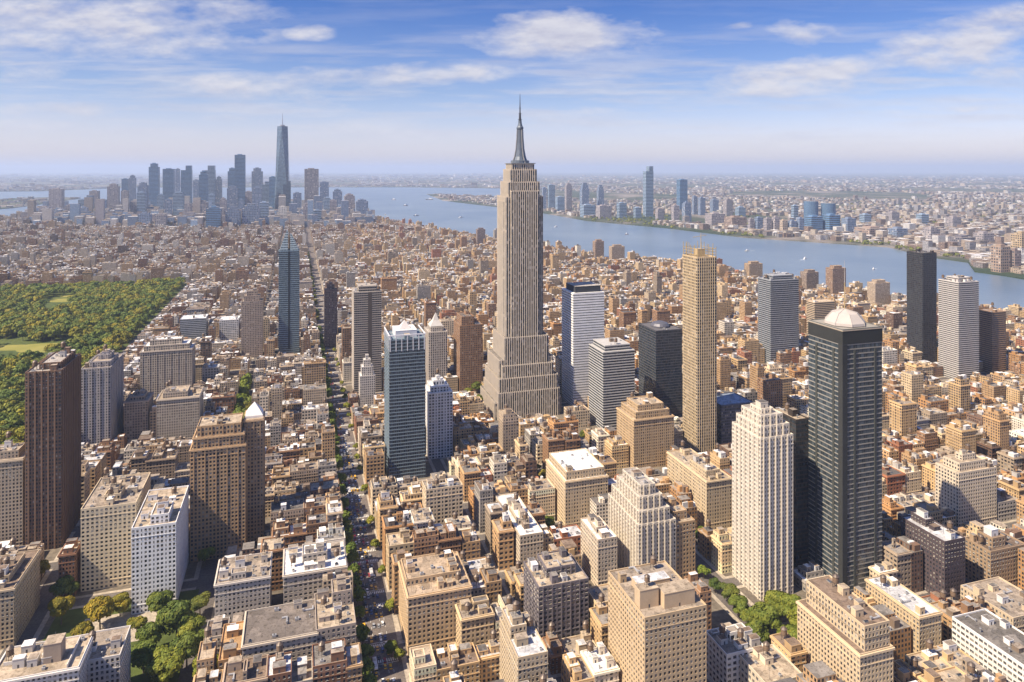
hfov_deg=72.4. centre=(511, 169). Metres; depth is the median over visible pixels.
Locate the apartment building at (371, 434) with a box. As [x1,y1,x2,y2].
[359,428,381,462]
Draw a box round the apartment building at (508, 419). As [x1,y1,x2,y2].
[498,403,518,453]
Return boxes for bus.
[369,567,373,578]
[372,657,377,672]
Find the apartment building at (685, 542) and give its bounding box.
[663,496,695,578]
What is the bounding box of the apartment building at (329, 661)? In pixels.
[312,638,346,681]
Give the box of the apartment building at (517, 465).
[506,453,525,475]
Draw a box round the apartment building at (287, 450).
[276,441,299,464]
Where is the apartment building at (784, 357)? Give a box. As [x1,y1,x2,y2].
[776,349,791,363]
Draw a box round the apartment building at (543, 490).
[524,476,554,520]
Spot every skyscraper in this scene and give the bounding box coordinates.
[274,113,289,208]
[279,230,298,352]
[480,107,560,420]
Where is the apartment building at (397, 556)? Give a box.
[391,549,408,613]
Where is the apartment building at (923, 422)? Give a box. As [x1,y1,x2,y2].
[917,405,929,429]
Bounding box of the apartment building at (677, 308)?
[667,300,682,313]
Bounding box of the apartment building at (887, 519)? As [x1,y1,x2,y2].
[882,510,892,531]
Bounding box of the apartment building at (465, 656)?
[433,642,479,681]
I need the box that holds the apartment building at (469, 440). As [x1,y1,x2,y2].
[460,435,476,448]
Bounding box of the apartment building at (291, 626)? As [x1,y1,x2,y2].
[241,598,318,660]
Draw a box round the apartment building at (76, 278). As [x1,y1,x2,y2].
[70,275,82,282]
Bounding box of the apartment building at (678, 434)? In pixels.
[674,424,683,445]
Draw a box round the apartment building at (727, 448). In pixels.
[719,442,731,455]
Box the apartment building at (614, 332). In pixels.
[605,327,623,339]
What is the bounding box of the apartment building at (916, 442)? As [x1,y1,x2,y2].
[901,427,923,447]
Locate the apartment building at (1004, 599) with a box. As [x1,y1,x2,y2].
[961,576,1023,632]
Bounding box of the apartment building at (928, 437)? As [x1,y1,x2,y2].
[910,427,938,451]
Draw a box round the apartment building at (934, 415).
[917,403,946,426]
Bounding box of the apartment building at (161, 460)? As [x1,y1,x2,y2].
[145,441,178,478]
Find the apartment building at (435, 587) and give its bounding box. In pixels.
[398,545,472,655]
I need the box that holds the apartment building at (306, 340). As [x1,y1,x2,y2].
[304,326,309,352]
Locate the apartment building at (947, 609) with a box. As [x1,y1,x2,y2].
[930,589,963,643]
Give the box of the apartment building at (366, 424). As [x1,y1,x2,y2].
[358,420,369,453]
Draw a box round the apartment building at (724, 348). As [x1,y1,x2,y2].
[717,343,732,353]
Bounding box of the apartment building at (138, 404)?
[123,389,153,439]
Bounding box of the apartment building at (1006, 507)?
[997,488,1017,521]
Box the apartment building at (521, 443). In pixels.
[514,435,528,458]
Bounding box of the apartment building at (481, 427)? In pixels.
[472,420,489,433]
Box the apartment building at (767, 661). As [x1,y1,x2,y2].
[739,641,801,681]
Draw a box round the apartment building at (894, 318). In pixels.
[886,309,902,328]
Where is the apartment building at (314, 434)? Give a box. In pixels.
[298,430,318,442]
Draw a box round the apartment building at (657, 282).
[653,268,661,293]
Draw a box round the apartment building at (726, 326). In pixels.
[719,315,733,335]
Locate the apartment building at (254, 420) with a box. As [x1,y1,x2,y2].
[243,402,265,541]
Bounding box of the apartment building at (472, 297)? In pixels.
[468,286,476,308]
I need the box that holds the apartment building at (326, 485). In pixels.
[310,478,339,496]
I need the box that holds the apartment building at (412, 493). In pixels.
[399,481,421,504]
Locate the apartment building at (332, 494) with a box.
[325,485,340,502]
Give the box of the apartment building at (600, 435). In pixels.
[591,427,609,454]
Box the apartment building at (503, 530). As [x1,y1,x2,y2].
[491,503,514,569]
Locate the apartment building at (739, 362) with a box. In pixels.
[730,354,747,371]
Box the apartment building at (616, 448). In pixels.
[605,435,628,468]
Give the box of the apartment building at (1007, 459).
[996,445,1022,472]
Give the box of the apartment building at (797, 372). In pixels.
[786,361,804,377]
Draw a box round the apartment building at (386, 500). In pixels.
[376,482,397,548]
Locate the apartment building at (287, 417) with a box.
[281,404,293,426]
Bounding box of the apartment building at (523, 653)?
[499,600,547,681]
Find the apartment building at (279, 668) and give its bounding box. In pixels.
[267,641,291,681]
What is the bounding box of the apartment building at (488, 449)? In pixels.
[475,439,503,456]
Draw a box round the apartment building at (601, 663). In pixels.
[580,641,619,681]
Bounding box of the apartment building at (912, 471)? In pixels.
[890,456,921,493]
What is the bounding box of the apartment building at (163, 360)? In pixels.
[139,331,195,396]
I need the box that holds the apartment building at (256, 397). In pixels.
[252,389,262,405]
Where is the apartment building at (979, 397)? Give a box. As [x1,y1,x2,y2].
[972,387,991,404]
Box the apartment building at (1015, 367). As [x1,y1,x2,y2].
[1009,361,1020,375]
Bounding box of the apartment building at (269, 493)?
[265,481,274,517]
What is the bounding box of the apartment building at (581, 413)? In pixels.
[564,400,589,427]
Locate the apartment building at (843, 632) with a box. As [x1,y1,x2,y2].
[796,573,894,681]
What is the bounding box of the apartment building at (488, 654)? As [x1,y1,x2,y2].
[474,629,498,681]
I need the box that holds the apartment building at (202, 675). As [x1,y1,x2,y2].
[193,668,223,681]
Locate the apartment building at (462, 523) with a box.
[444,511,471,529]
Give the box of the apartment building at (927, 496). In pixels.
[910,486,934,503]
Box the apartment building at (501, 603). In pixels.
[491,594,511,639]
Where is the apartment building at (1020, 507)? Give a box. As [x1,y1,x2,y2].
[1015,495,1023,523]
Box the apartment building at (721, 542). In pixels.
[710,526,731,573]
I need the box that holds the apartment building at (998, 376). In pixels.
[992,371,1010,381]
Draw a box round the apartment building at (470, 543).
[459,523,480,559]
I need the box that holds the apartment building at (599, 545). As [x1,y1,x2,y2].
[580,513,617,585]
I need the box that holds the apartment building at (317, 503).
[304,486,325,521]
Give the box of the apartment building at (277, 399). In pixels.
[272,379,281,420]
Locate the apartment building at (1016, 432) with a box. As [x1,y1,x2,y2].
[1009,425,1023,440]
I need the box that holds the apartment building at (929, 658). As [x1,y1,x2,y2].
[905,638,951,673]
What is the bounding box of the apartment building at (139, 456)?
[130,440,149,472]
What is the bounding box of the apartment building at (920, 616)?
[864,574,942,652]
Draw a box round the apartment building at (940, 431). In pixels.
[930,422,945,443]
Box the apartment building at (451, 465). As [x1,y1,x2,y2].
[447,446,459,475]
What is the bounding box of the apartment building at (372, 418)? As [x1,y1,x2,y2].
[355,412,377,441]
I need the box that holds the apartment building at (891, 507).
[882,494,903,519]
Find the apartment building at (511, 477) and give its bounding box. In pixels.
[505,468,526,483]
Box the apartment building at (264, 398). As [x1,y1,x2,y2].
[260,390,268,411]
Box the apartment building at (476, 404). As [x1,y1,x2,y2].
[468,396,483,415]
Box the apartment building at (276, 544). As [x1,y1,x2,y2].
[260,530,284,590]
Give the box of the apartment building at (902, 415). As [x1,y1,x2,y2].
[889,394,917,436]
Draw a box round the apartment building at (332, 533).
[317,515,345,546]
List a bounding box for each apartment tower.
[25,341,80,549]
[81,344,123,445]
[241,284,262,357]
[352,276,381,393]
[425,368,452,458]
[476,228,484,243]
[593,239,603,256]
[609,244,624,259]
[683,234,716,452]
[732,399,793,600]
[744,261,762,275]
[800,269,818,289]
[826,265,845,293]
[867,279,889,303]
[938,274,978,379]
[979,302,1005,373]
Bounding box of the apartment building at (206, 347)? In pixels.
[200,333,212,360]
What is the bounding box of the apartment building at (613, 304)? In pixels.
[609,295,618,315]
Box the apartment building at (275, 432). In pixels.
[270,418,280,447]
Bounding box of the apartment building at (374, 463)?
[364,449,383,483]
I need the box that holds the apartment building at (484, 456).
[476,452,488,467]
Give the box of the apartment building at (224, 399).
[211,385,234,413]
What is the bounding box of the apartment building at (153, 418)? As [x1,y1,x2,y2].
[150,399,156,437]
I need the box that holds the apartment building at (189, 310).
[186,303,204,314]
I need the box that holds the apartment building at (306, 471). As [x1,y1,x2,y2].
[290,458,317,485]
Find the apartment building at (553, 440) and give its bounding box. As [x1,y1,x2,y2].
[542,425,564,469]
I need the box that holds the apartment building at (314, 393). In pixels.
[303,379,325,404]
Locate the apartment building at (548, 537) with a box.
[539,524,553,551]
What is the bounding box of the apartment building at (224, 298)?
[220,285,229,311]
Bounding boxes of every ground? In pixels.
[0,197,79,208]
[0,227,1016,681]
[0,283,198,681]
[0,295,68,351]
[36,275,1017,674]
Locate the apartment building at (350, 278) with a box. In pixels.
[346,268,354,287]
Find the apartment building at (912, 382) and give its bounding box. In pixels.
[901,370,923,402]
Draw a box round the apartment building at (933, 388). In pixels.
[924,378,940,396]
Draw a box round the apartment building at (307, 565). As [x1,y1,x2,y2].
[282,538,347,603]
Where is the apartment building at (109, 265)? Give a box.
[102,260,117,270]
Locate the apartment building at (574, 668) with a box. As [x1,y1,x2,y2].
[561,652,593,681]
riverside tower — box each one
[542,187,546,208]
[547,184,554,207]
[555,196,564,210]
[565,183,571,209]
[580,183,588,204]
[580,204,594,216]
[596,204,610,218]
[597,185,603,204]
[617,202,626,217]
[633,207,640,217]
[643,166,652,216]
[655,208,663,219]
[671,204,678,220]
[677,179,687,211]
[682,201,690,221]
[692,195,696,213]
[698,197,704,214]
[705,212,724,223]
[710,199,718,211]
[723,198,732,215]
[724,215,746,227]
[735,206,745,216]
[748,218,753,227]
[754,216,762,228]
[764,217,771,229]
[772,216,779,229]
[780,219,787,230]
[788,220,796,226]
[791,204,797,219]
[796,217,803,230]
[804,201,817,215]
[804,215,822,229]
[821,203,835,215]
[822,213,839,229]
[841,217,855,231]
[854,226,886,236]
[859,213,870,222]
[886,210,899,220]
[887,227,907,236]
[916,213,928,223]
[923,226,939,238]
[945,216,960,227]
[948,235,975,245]
[973,231,993,242]
[991,244,1009,272]
[1010,248,1020,266]
[1011,231,1023,247]
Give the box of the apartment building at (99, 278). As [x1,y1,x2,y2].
[92,271,104,281]
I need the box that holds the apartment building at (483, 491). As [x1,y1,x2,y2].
[474,477,492,532]
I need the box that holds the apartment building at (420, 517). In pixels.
[409,502,434,530]
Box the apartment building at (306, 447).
[299,436,314,458]
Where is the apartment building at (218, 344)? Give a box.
[212,335,225,350]
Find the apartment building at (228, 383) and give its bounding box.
[220,372,238,393]
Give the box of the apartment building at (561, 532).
[548,521,580,553]
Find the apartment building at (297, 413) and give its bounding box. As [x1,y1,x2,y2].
[282,407,301,421]
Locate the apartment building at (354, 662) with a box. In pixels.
[346,642,362,681]
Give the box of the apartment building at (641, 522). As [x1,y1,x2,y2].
[608,467,675,571]
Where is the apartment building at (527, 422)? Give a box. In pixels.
[519,413,538,439]
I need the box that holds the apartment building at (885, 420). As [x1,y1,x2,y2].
[882,407,888,429]
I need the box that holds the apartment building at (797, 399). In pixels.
[786,390,808,413]
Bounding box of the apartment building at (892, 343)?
[884,338,898,362]
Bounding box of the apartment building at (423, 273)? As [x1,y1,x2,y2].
[418,265,429,280]
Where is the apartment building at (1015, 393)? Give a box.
[1007,381,1023,403]
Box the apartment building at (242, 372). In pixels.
[239,363,245,385]
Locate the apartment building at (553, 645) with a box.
[541,621,566,674]
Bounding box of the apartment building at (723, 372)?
[717,352,729,389]
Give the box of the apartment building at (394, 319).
[391,313,397,325]
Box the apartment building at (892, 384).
[884,374,900,391]
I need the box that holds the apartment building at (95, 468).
[81,455,100,493]
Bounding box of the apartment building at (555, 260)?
[550,250,558,269]
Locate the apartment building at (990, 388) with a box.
[982,378,1005,399]
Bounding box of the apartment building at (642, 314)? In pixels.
[637,307,647,322]
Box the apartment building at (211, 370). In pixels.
[202,362,219,382]
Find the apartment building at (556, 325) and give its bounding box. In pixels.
[550,318,561,336]
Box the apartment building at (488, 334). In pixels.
[483,326,492,349]
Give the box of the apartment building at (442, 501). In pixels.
[422,475,462,524]
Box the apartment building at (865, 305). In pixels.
[851,298,869,310]
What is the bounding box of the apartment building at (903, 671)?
[893,656,921,681]
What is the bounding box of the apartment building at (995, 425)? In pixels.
[982,406,1009,450]
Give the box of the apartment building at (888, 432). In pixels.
[882,426,901,437]
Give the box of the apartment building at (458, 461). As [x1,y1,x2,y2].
[454,453,479,478]
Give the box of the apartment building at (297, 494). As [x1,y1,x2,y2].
[279,486,309,500]
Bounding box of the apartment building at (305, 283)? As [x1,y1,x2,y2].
[299,279,312,289]
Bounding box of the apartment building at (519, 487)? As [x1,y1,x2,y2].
[506,471,527,503]
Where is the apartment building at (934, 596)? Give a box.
[921,591,944,602]
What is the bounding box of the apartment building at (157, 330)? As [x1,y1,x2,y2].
[153,320,169,334]
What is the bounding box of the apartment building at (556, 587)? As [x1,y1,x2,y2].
[523,546,588,638]
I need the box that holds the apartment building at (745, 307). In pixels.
[739,299,751,320]
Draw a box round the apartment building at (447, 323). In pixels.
[439,316,453,335]
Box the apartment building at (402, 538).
[386,518,413,589]
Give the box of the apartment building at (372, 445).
[362,438,384,476]
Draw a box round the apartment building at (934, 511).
[913,501,941,523]
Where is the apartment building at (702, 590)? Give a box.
[684,571,711,629]
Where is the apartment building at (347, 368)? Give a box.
[342,352,351,381]
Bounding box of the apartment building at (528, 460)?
[520,446,536,478]
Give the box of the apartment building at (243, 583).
[213,542,272,621]
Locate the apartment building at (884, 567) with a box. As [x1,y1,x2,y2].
[868,561,898,578]
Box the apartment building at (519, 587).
[514,572,523,611]
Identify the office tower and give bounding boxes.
[324,282,336,347]
[359,354,374,406]
[424,312,446,383]
[454,305,482,391]
[562,281,603,405]
[774,402,808,567]
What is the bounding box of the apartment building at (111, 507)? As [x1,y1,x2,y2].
[80,466,150,591]
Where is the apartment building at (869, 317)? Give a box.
[862,313,877,322]
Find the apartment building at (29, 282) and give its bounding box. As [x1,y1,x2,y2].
[25,278,40,286]
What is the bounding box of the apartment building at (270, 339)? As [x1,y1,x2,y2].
[266,332,274,356]
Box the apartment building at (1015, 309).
[1008,304,1021,316]
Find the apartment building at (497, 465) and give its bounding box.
[489,445,506,483]
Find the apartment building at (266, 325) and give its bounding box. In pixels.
[263,316,269,348]
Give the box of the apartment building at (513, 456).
[502,447,519,460]
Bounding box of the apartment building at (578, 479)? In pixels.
[545,448,608,528]
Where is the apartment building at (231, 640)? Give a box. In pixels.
[218,621,243,669]
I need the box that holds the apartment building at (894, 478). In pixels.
[882,458,905,494]
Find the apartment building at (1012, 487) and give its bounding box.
[997,477,1023,498]
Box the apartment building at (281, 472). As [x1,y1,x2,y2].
[271,465,289,484]
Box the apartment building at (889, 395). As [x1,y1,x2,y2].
[886,386,908,412]
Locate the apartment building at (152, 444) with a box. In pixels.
[138,431,165,452]
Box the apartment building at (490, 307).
[486,297,495,319]
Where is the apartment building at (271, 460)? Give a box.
[265,446,281,472]
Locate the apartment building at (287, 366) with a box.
[280,357,293,373]
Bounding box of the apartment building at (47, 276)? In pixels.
[42,269,53,282]
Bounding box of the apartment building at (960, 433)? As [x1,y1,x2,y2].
[945,412,976,451]
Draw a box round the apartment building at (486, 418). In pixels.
[475,407,494,426]
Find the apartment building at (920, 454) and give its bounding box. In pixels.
[901,447,929,481]
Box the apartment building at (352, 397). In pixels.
[348,389,357,408]
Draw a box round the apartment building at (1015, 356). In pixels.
[1009,346,1023,363]
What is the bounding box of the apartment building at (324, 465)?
[318,452,336,480]
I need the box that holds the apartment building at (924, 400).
[918,388,948,410]
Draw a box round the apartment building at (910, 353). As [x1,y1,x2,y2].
[902,343,922,362]
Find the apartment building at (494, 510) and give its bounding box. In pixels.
[484,501,505,553]
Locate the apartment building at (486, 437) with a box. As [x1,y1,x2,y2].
[474,428,492,445]
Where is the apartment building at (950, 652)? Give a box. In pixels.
[927,639,979,665]
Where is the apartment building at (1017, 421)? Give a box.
[1011,413,1023,429]
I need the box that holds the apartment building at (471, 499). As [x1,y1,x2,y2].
[468,485,473,519]
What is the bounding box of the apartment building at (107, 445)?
[94,439,115,469]
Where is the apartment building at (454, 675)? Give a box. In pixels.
[443,659,464,681]
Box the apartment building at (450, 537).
[435,522,461,555]
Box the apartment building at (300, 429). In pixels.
[281,423,305,442]
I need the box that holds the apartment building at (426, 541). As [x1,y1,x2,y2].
[410,519,438,555]
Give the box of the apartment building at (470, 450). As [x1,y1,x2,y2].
[460,444,478,456]
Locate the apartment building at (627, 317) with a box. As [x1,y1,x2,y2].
[618,308,636,326]
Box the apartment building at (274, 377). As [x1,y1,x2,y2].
[268,372,282,387]
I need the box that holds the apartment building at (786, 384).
[776,368,792,406]
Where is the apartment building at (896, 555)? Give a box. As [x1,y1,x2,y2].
[882,538,912,589]
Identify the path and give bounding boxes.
[85,611,156,641]
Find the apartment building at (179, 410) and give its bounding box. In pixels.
[156,380,203,438]
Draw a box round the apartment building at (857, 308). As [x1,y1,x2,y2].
[846,304,862,314]
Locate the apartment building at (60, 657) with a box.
[0,632,93,681]
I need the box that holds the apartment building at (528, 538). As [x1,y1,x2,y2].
[495,489,543,568]
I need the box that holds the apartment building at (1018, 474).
[998,463,1023,482]
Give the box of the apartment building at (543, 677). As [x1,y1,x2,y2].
[521,673,556,681]
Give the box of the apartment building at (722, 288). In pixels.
[717,278,727,297]
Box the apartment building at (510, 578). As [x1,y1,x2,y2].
[504,560,523,595]
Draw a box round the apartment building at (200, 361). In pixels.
[195,351,205,381]
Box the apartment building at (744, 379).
[739,368,749,388]
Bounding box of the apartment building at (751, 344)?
[738,337,758,361]
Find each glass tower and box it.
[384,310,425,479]
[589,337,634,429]
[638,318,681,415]
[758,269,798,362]
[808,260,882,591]
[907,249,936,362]
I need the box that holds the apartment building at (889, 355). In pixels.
[882,342,896,365]
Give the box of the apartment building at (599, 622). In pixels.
[589,592,607,648]
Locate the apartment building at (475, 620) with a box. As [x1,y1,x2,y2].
[455,595,494,644]
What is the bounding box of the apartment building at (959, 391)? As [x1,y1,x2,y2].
[948,374,970,411]
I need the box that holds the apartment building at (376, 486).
[370,474,397,514]
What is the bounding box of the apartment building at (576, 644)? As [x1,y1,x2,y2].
[560,620,596,656]
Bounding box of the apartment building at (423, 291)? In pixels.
[416,281,430,300]
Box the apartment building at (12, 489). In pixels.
[0,431,24,545]
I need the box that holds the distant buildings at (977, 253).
[0,173,1023,273]
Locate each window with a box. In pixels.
[2,482,21,544]
[2,572,31,647]
[26,388,61,548]
[81,378,109,444]
[82,485,145,590]
[132,546,174,613]
[191,449,244,560]
[216,601,268,619]
[248,450,261,541]
[284,596,311,602]
[409,609,455,649]
[524,570,587,638]
[547,459,606,525]
[581,529,615,584]
[609,575,704,681]
[621,482,674,570]
[669,455,730,528]
[677,539,693,576]
[733,416,791,598]
[798,588,891,681]
[867,590,939,651]
[902,524,963,598]
[966,556,1014,584]
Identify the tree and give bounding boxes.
[0,318,10,324]
[0,321,9,329]
[0,327,11,338]
[0,353,15,363]
[0,371,11,377]
[0,381,12,390]
[0,388,18,394]
[0,403,14,412]
[0,420,11,426]
[0,423,17,435]
[1,325,13,336]
[1,358,13,366]
[1,366,13,373]
[1,392,12,397]
[1,398,17,404]
[3,427,16,439]
[5,358,19,368]
[6,404,23,413]
[7,376,19,385]
[8,384,22,393]
[8,396,19,403]
[10,393,23,401]
[10,414,24,427]
[11,323,25,331]
[12,363,29,375]
[13,426,24,440]
[14,376,24,386]
[15,358,30,365]
[16,407,24,414]
[17,330,27,337]
[18,350,35,357]
[22,325,33,334]
[25,319,36,324]
[26,354,40,364]
[28,328,36,340]
[31,321,45,325]
[31,331,42,341]
[34,351,43,355]
[35,328,46,340]
[37,325,48,338]
[40,559,50,579]
[44,343,58,352]
[45,326,60,340]
[47,595,75,624]
[48,575,79,596]
[56,325,66,338]
[56,341,68,349]
[67,338,79,343]
[69,322,80,329]
[69,620,94,635]
[70,327,83,335]
[73,342,83,349]
[74,333,83,338]
[76,349,90,355]
[78,318,90,322]
[80,320,92,325]
[81,334,92,340]
[82,328,92,333]
[82,346,92,350]
[82,595,114,629]
[88,338,102,344]
[91,319,99,325]
[94,322,109,328]
[94,330,106,337]
[98,334,113,339]
[100,325,113,332]
[102,334,117,342]
[103,337,113,344]
[106,318,118,323]
[110,317,123,322]
[112,330,120,337]
[112,592,131,615]
[113,338,121,345]
[120,331,133,343]
[120,336,128,346]
[125,319,135,325]
[126,615,147,630]
[128,322,137,330]
[131,637,157,672]
[135,621,162,642]
[136,320,144,330]
[145,644,185,681]
[146,590,173,612]
[156,599,191,636]
[169,630,202,669]
[173,612,205,635]
[191,591,210,615]
[192,653,218,677]
[197,546,215,565]
[198,628,204,646]
[232,408,243,412]
[234,403,241,409]
[238,389,249,395]
[239,375,252,383]
[239,381,250,389]
[240,395,251,402]
[241,401,251,408]
[326,387,331,392]
[328,406,335,412]
[328,411,336,418]
[335,454,342,461]
[336,461,343,472]
[337,473,346,482]
[340,485,346,497]
[341,497,349,509]
[342,510,349,517]
[342,516,350,524]
[343,402,350,408]
[343,522,352,532]
[345,531,353,542]
[345,542,356,554]
[346,549,359,562]
[348,562,359,573]
[353,574,361,586]
[353,585,366,603]
[354,453,359,458]
[354,605,365,617]
[356,623,369,643]
[360,484,367,492]
[360,643,374,657]
[362,657,374,675]
[362,672,376,681]
[365,515,374,525]
[370,539,380,548]
[377,564,385,575]
[383,598,394,610]
[384,640,398,654]
[394,647,405,658]
[471,381,481,392]
[538,469,545,476]
[545,516,554,527]
[579,430,584,437]
[695,526,703,538]
[697,565,710,578]
[708,577,720,592]
[719,582,740,602]
[728,593,748,615]
[740,608,750,622]
[745,617,770,642]
[748,601,781,630]
[763,590,785,617]
[777,623,796,638]
[780,593,801,617]
[789,616,796,625]
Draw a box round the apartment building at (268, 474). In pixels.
[265,465,271,485]
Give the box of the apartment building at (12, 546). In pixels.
[4,537,44,579]
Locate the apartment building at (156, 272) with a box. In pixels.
[151,264,163,280]
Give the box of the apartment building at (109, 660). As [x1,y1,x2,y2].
[87,623,130,681]
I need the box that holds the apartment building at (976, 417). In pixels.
[966,408,985,425]
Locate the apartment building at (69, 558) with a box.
[57,537,80,596]
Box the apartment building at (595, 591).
[589,583,607,615]
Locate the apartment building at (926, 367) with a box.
[921,363,933,375]
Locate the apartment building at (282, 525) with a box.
[271,510,289,547]
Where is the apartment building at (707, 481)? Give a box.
[666,440,731,529]
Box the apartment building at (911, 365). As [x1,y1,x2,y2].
[904,361,922,372]
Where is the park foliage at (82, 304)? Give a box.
[0,277,185,444]
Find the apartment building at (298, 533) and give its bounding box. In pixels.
[289,517,307,545]
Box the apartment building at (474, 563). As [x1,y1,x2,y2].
[460,550,488,574]
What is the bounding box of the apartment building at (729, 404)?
[717,391,752,443]
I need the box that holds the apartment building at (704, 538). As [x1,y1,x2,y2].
[697,519,712,558]
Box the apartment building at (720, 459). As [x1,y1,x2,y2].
[710,443,729,470]
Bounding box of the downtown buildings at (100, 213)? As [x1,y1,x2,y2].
[20,194,376,228]
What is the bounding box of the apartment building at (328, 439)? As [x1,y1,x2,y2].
[321,417,334,461]
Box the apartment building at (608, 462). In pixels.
[592,446,617,478]
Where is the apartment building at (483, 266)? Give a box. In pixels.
[479,256,488,273]
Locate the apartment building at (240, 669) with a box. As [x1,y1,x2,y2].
[222,654,268,681]
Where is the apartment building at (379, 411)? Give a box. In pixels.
[369,404,383,420]
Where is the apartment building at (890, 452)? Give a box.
[882,437,898,461]
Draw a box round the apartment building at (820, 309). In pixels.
[806,296,834,333]
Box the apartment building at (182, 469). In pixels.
[174,462,189,477]
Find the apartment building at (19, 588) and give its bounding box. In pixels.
[0,547,40,649]
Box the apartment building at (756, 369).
[750,356,763,390]
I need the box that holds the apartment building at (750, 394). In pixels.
[737,384,756,401]
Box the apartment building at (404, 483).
[396,475,419,501]
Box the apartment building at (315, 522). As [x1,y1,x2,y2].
[306,508,326,541]
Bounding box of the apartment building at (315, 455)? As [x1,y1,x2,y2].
[308,446,321,461]
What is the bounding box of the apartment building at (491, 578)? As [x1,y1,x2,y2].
[479,554,501,603]
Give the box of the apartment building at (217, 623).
[205,615,229,653]
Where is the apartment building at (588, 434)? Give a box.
[583,421,592,446]
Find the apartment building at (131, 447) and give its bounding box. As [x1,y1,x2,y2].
[124,440,138,462]
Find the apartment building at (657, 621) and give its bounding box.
[608,555,706,681]
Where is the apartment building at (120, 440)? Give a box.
[112,433,126,448]
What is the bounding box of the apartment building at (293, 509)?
[270,496,303,533]
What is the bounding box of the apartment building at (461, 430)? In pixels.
[453,419,473,450]
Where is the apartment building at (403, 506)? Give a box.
[398,501,422,512]
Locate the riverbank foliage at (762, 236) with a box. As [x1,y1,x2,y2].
[584,198,1021,257]
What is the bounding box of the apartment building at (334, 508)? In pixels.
[325,500,342,527]
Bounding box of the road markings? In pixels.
[316,286,398,680]
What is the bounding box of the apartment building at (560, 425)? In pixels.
[547,408,578,433]
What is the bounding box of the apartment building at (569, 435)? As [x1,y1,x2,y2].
[561,424,580,450]
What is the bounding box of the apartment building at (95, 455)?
[81,444,106,477]
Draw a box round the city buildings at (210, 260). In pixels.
[0,208,1023,681]
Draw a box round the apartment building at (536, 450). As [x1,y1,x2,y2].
[531,436,541,463]
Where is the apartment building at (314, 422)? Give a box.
[293,419,316,430]
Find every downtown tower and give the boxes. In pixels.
[39,206,50,210]
[49,188,64,208]
[64,204,69,210]
[78,199,83,206]
[81,207,88,210]
[89,190,99,206]
[107,183,119,209]
[121,190,128,204]
[122,178,128,190]
[129,175,135,201]
[130,201,136,213]
[137,182,148,208]
[137,191,146,211]
[138,212,151,224]
[149,163,159,205]
[155,213,166,225]
[157,193,163,208]
[163,168,174,203]
[165,199,171,213]
[173,191,184,215]
[175,168,179,191]
[181,166,192,202]
[184,202,191,214]
[192,200,208,212]
[193,179,198,197]
[199,171,207,200]
[202,166,215,204]
[206,206,221,227]
[208,193,214,205]
[216,176,221,202]
[220,197,226,210]
[225,207,240,225]
[227,185,237,208]
[228,167,234,187]
[235,154,245,204]
[238,199,243,208]
[242,203,259,224]
[245,191,251,204]
[252,167,262,187]
[252,187,261,207]
[260,201,268,216]
[262,181,268,201]
[269,176,274,208]
[275,193,280,208]
[278,206,286,217]
[283,181,290,206]
[293,192,301,207]
[303,202,307,220]
[304,168,318,208]
[313,209,320,220]
[320,181,328,204]
[323,197,330,211]
[330,199,336,211]
[333,189,341,206]
[337,206,349,215]
[344,193,354,208]
[355,199,367,213]
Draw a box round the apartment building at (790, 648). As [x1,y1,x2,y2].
[770,626,807,672]
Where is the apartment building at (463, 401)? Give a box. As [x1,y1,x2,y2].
[454,392,469,415]
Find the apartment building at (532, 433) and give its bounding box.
[525,419,543,453]
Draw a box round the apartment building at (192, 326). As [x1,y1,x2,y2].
[180,311,207,338]
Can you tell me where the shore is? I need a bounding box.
[0,172,1023,279]
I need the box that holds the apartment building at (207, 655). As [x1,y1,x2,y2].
[196,626,216,673]
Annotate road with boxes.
[305,228,405,681]
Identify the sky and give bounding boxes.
[0,0,1023,171]
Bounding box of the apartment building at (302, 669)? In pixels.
[292,656,312,681]
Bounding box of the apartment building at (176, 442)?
[166,435,186,450]
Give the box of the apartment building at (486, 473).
[479,459,492,481]
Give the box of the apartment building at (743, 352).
[737,346,751,363]
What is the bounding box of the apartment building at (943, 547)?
[900,507,965,599]
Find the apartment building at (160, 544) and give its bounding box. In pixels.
[131,485,188,614]
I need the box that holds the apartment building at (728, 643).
[707,622,762,681]
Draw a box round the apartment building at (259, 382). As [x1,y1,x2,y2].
[254,376,266,388]
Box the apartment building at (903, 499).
[889,484,920,510]
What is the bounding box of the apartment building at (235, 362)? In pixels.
[230,352,242,369]
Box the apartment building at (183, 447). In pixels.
[177,439,192,462]
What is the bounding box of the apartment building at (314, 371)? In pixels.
[304,353,325,384]
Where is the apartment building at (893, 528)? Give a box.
[887,513,902,536]
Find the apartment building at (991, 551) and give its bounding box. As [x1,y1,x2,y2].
[965,525,1023,586]
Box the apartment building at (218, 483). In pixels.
[189,410,247,561]
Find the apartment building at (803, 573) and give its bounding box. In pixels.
[793,561,825,591]
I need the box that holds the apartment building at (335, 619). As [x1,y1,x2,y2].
[314,573,355,644]
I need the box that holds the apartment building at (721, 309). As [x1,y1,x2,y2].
[717,296,725,321]
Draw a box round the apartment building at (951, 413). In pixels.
[938,405,965,423]
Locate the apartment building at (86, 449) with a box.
[81,442,96,453]
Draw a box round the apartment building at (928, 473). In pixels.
[921,454,934,489]
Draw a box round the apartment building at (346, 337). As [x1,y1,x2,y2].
[342,319,350,377]
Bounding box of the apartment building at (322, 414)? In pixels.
[316,405,327,422]
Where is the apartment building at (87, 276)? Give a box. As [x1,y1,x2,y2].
[83,267,93,285]
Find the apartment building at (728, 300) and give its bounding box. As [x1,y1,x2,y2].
[721,294,731,315]
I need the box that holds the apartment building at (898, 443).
[884,432,912,462]
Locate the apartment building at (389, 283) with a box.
[381,276,396,290]
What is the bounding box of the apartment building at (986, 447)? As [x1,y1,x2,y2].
[976,431,1000,459]
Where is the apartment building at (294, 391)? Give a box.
[284,381,299,399]

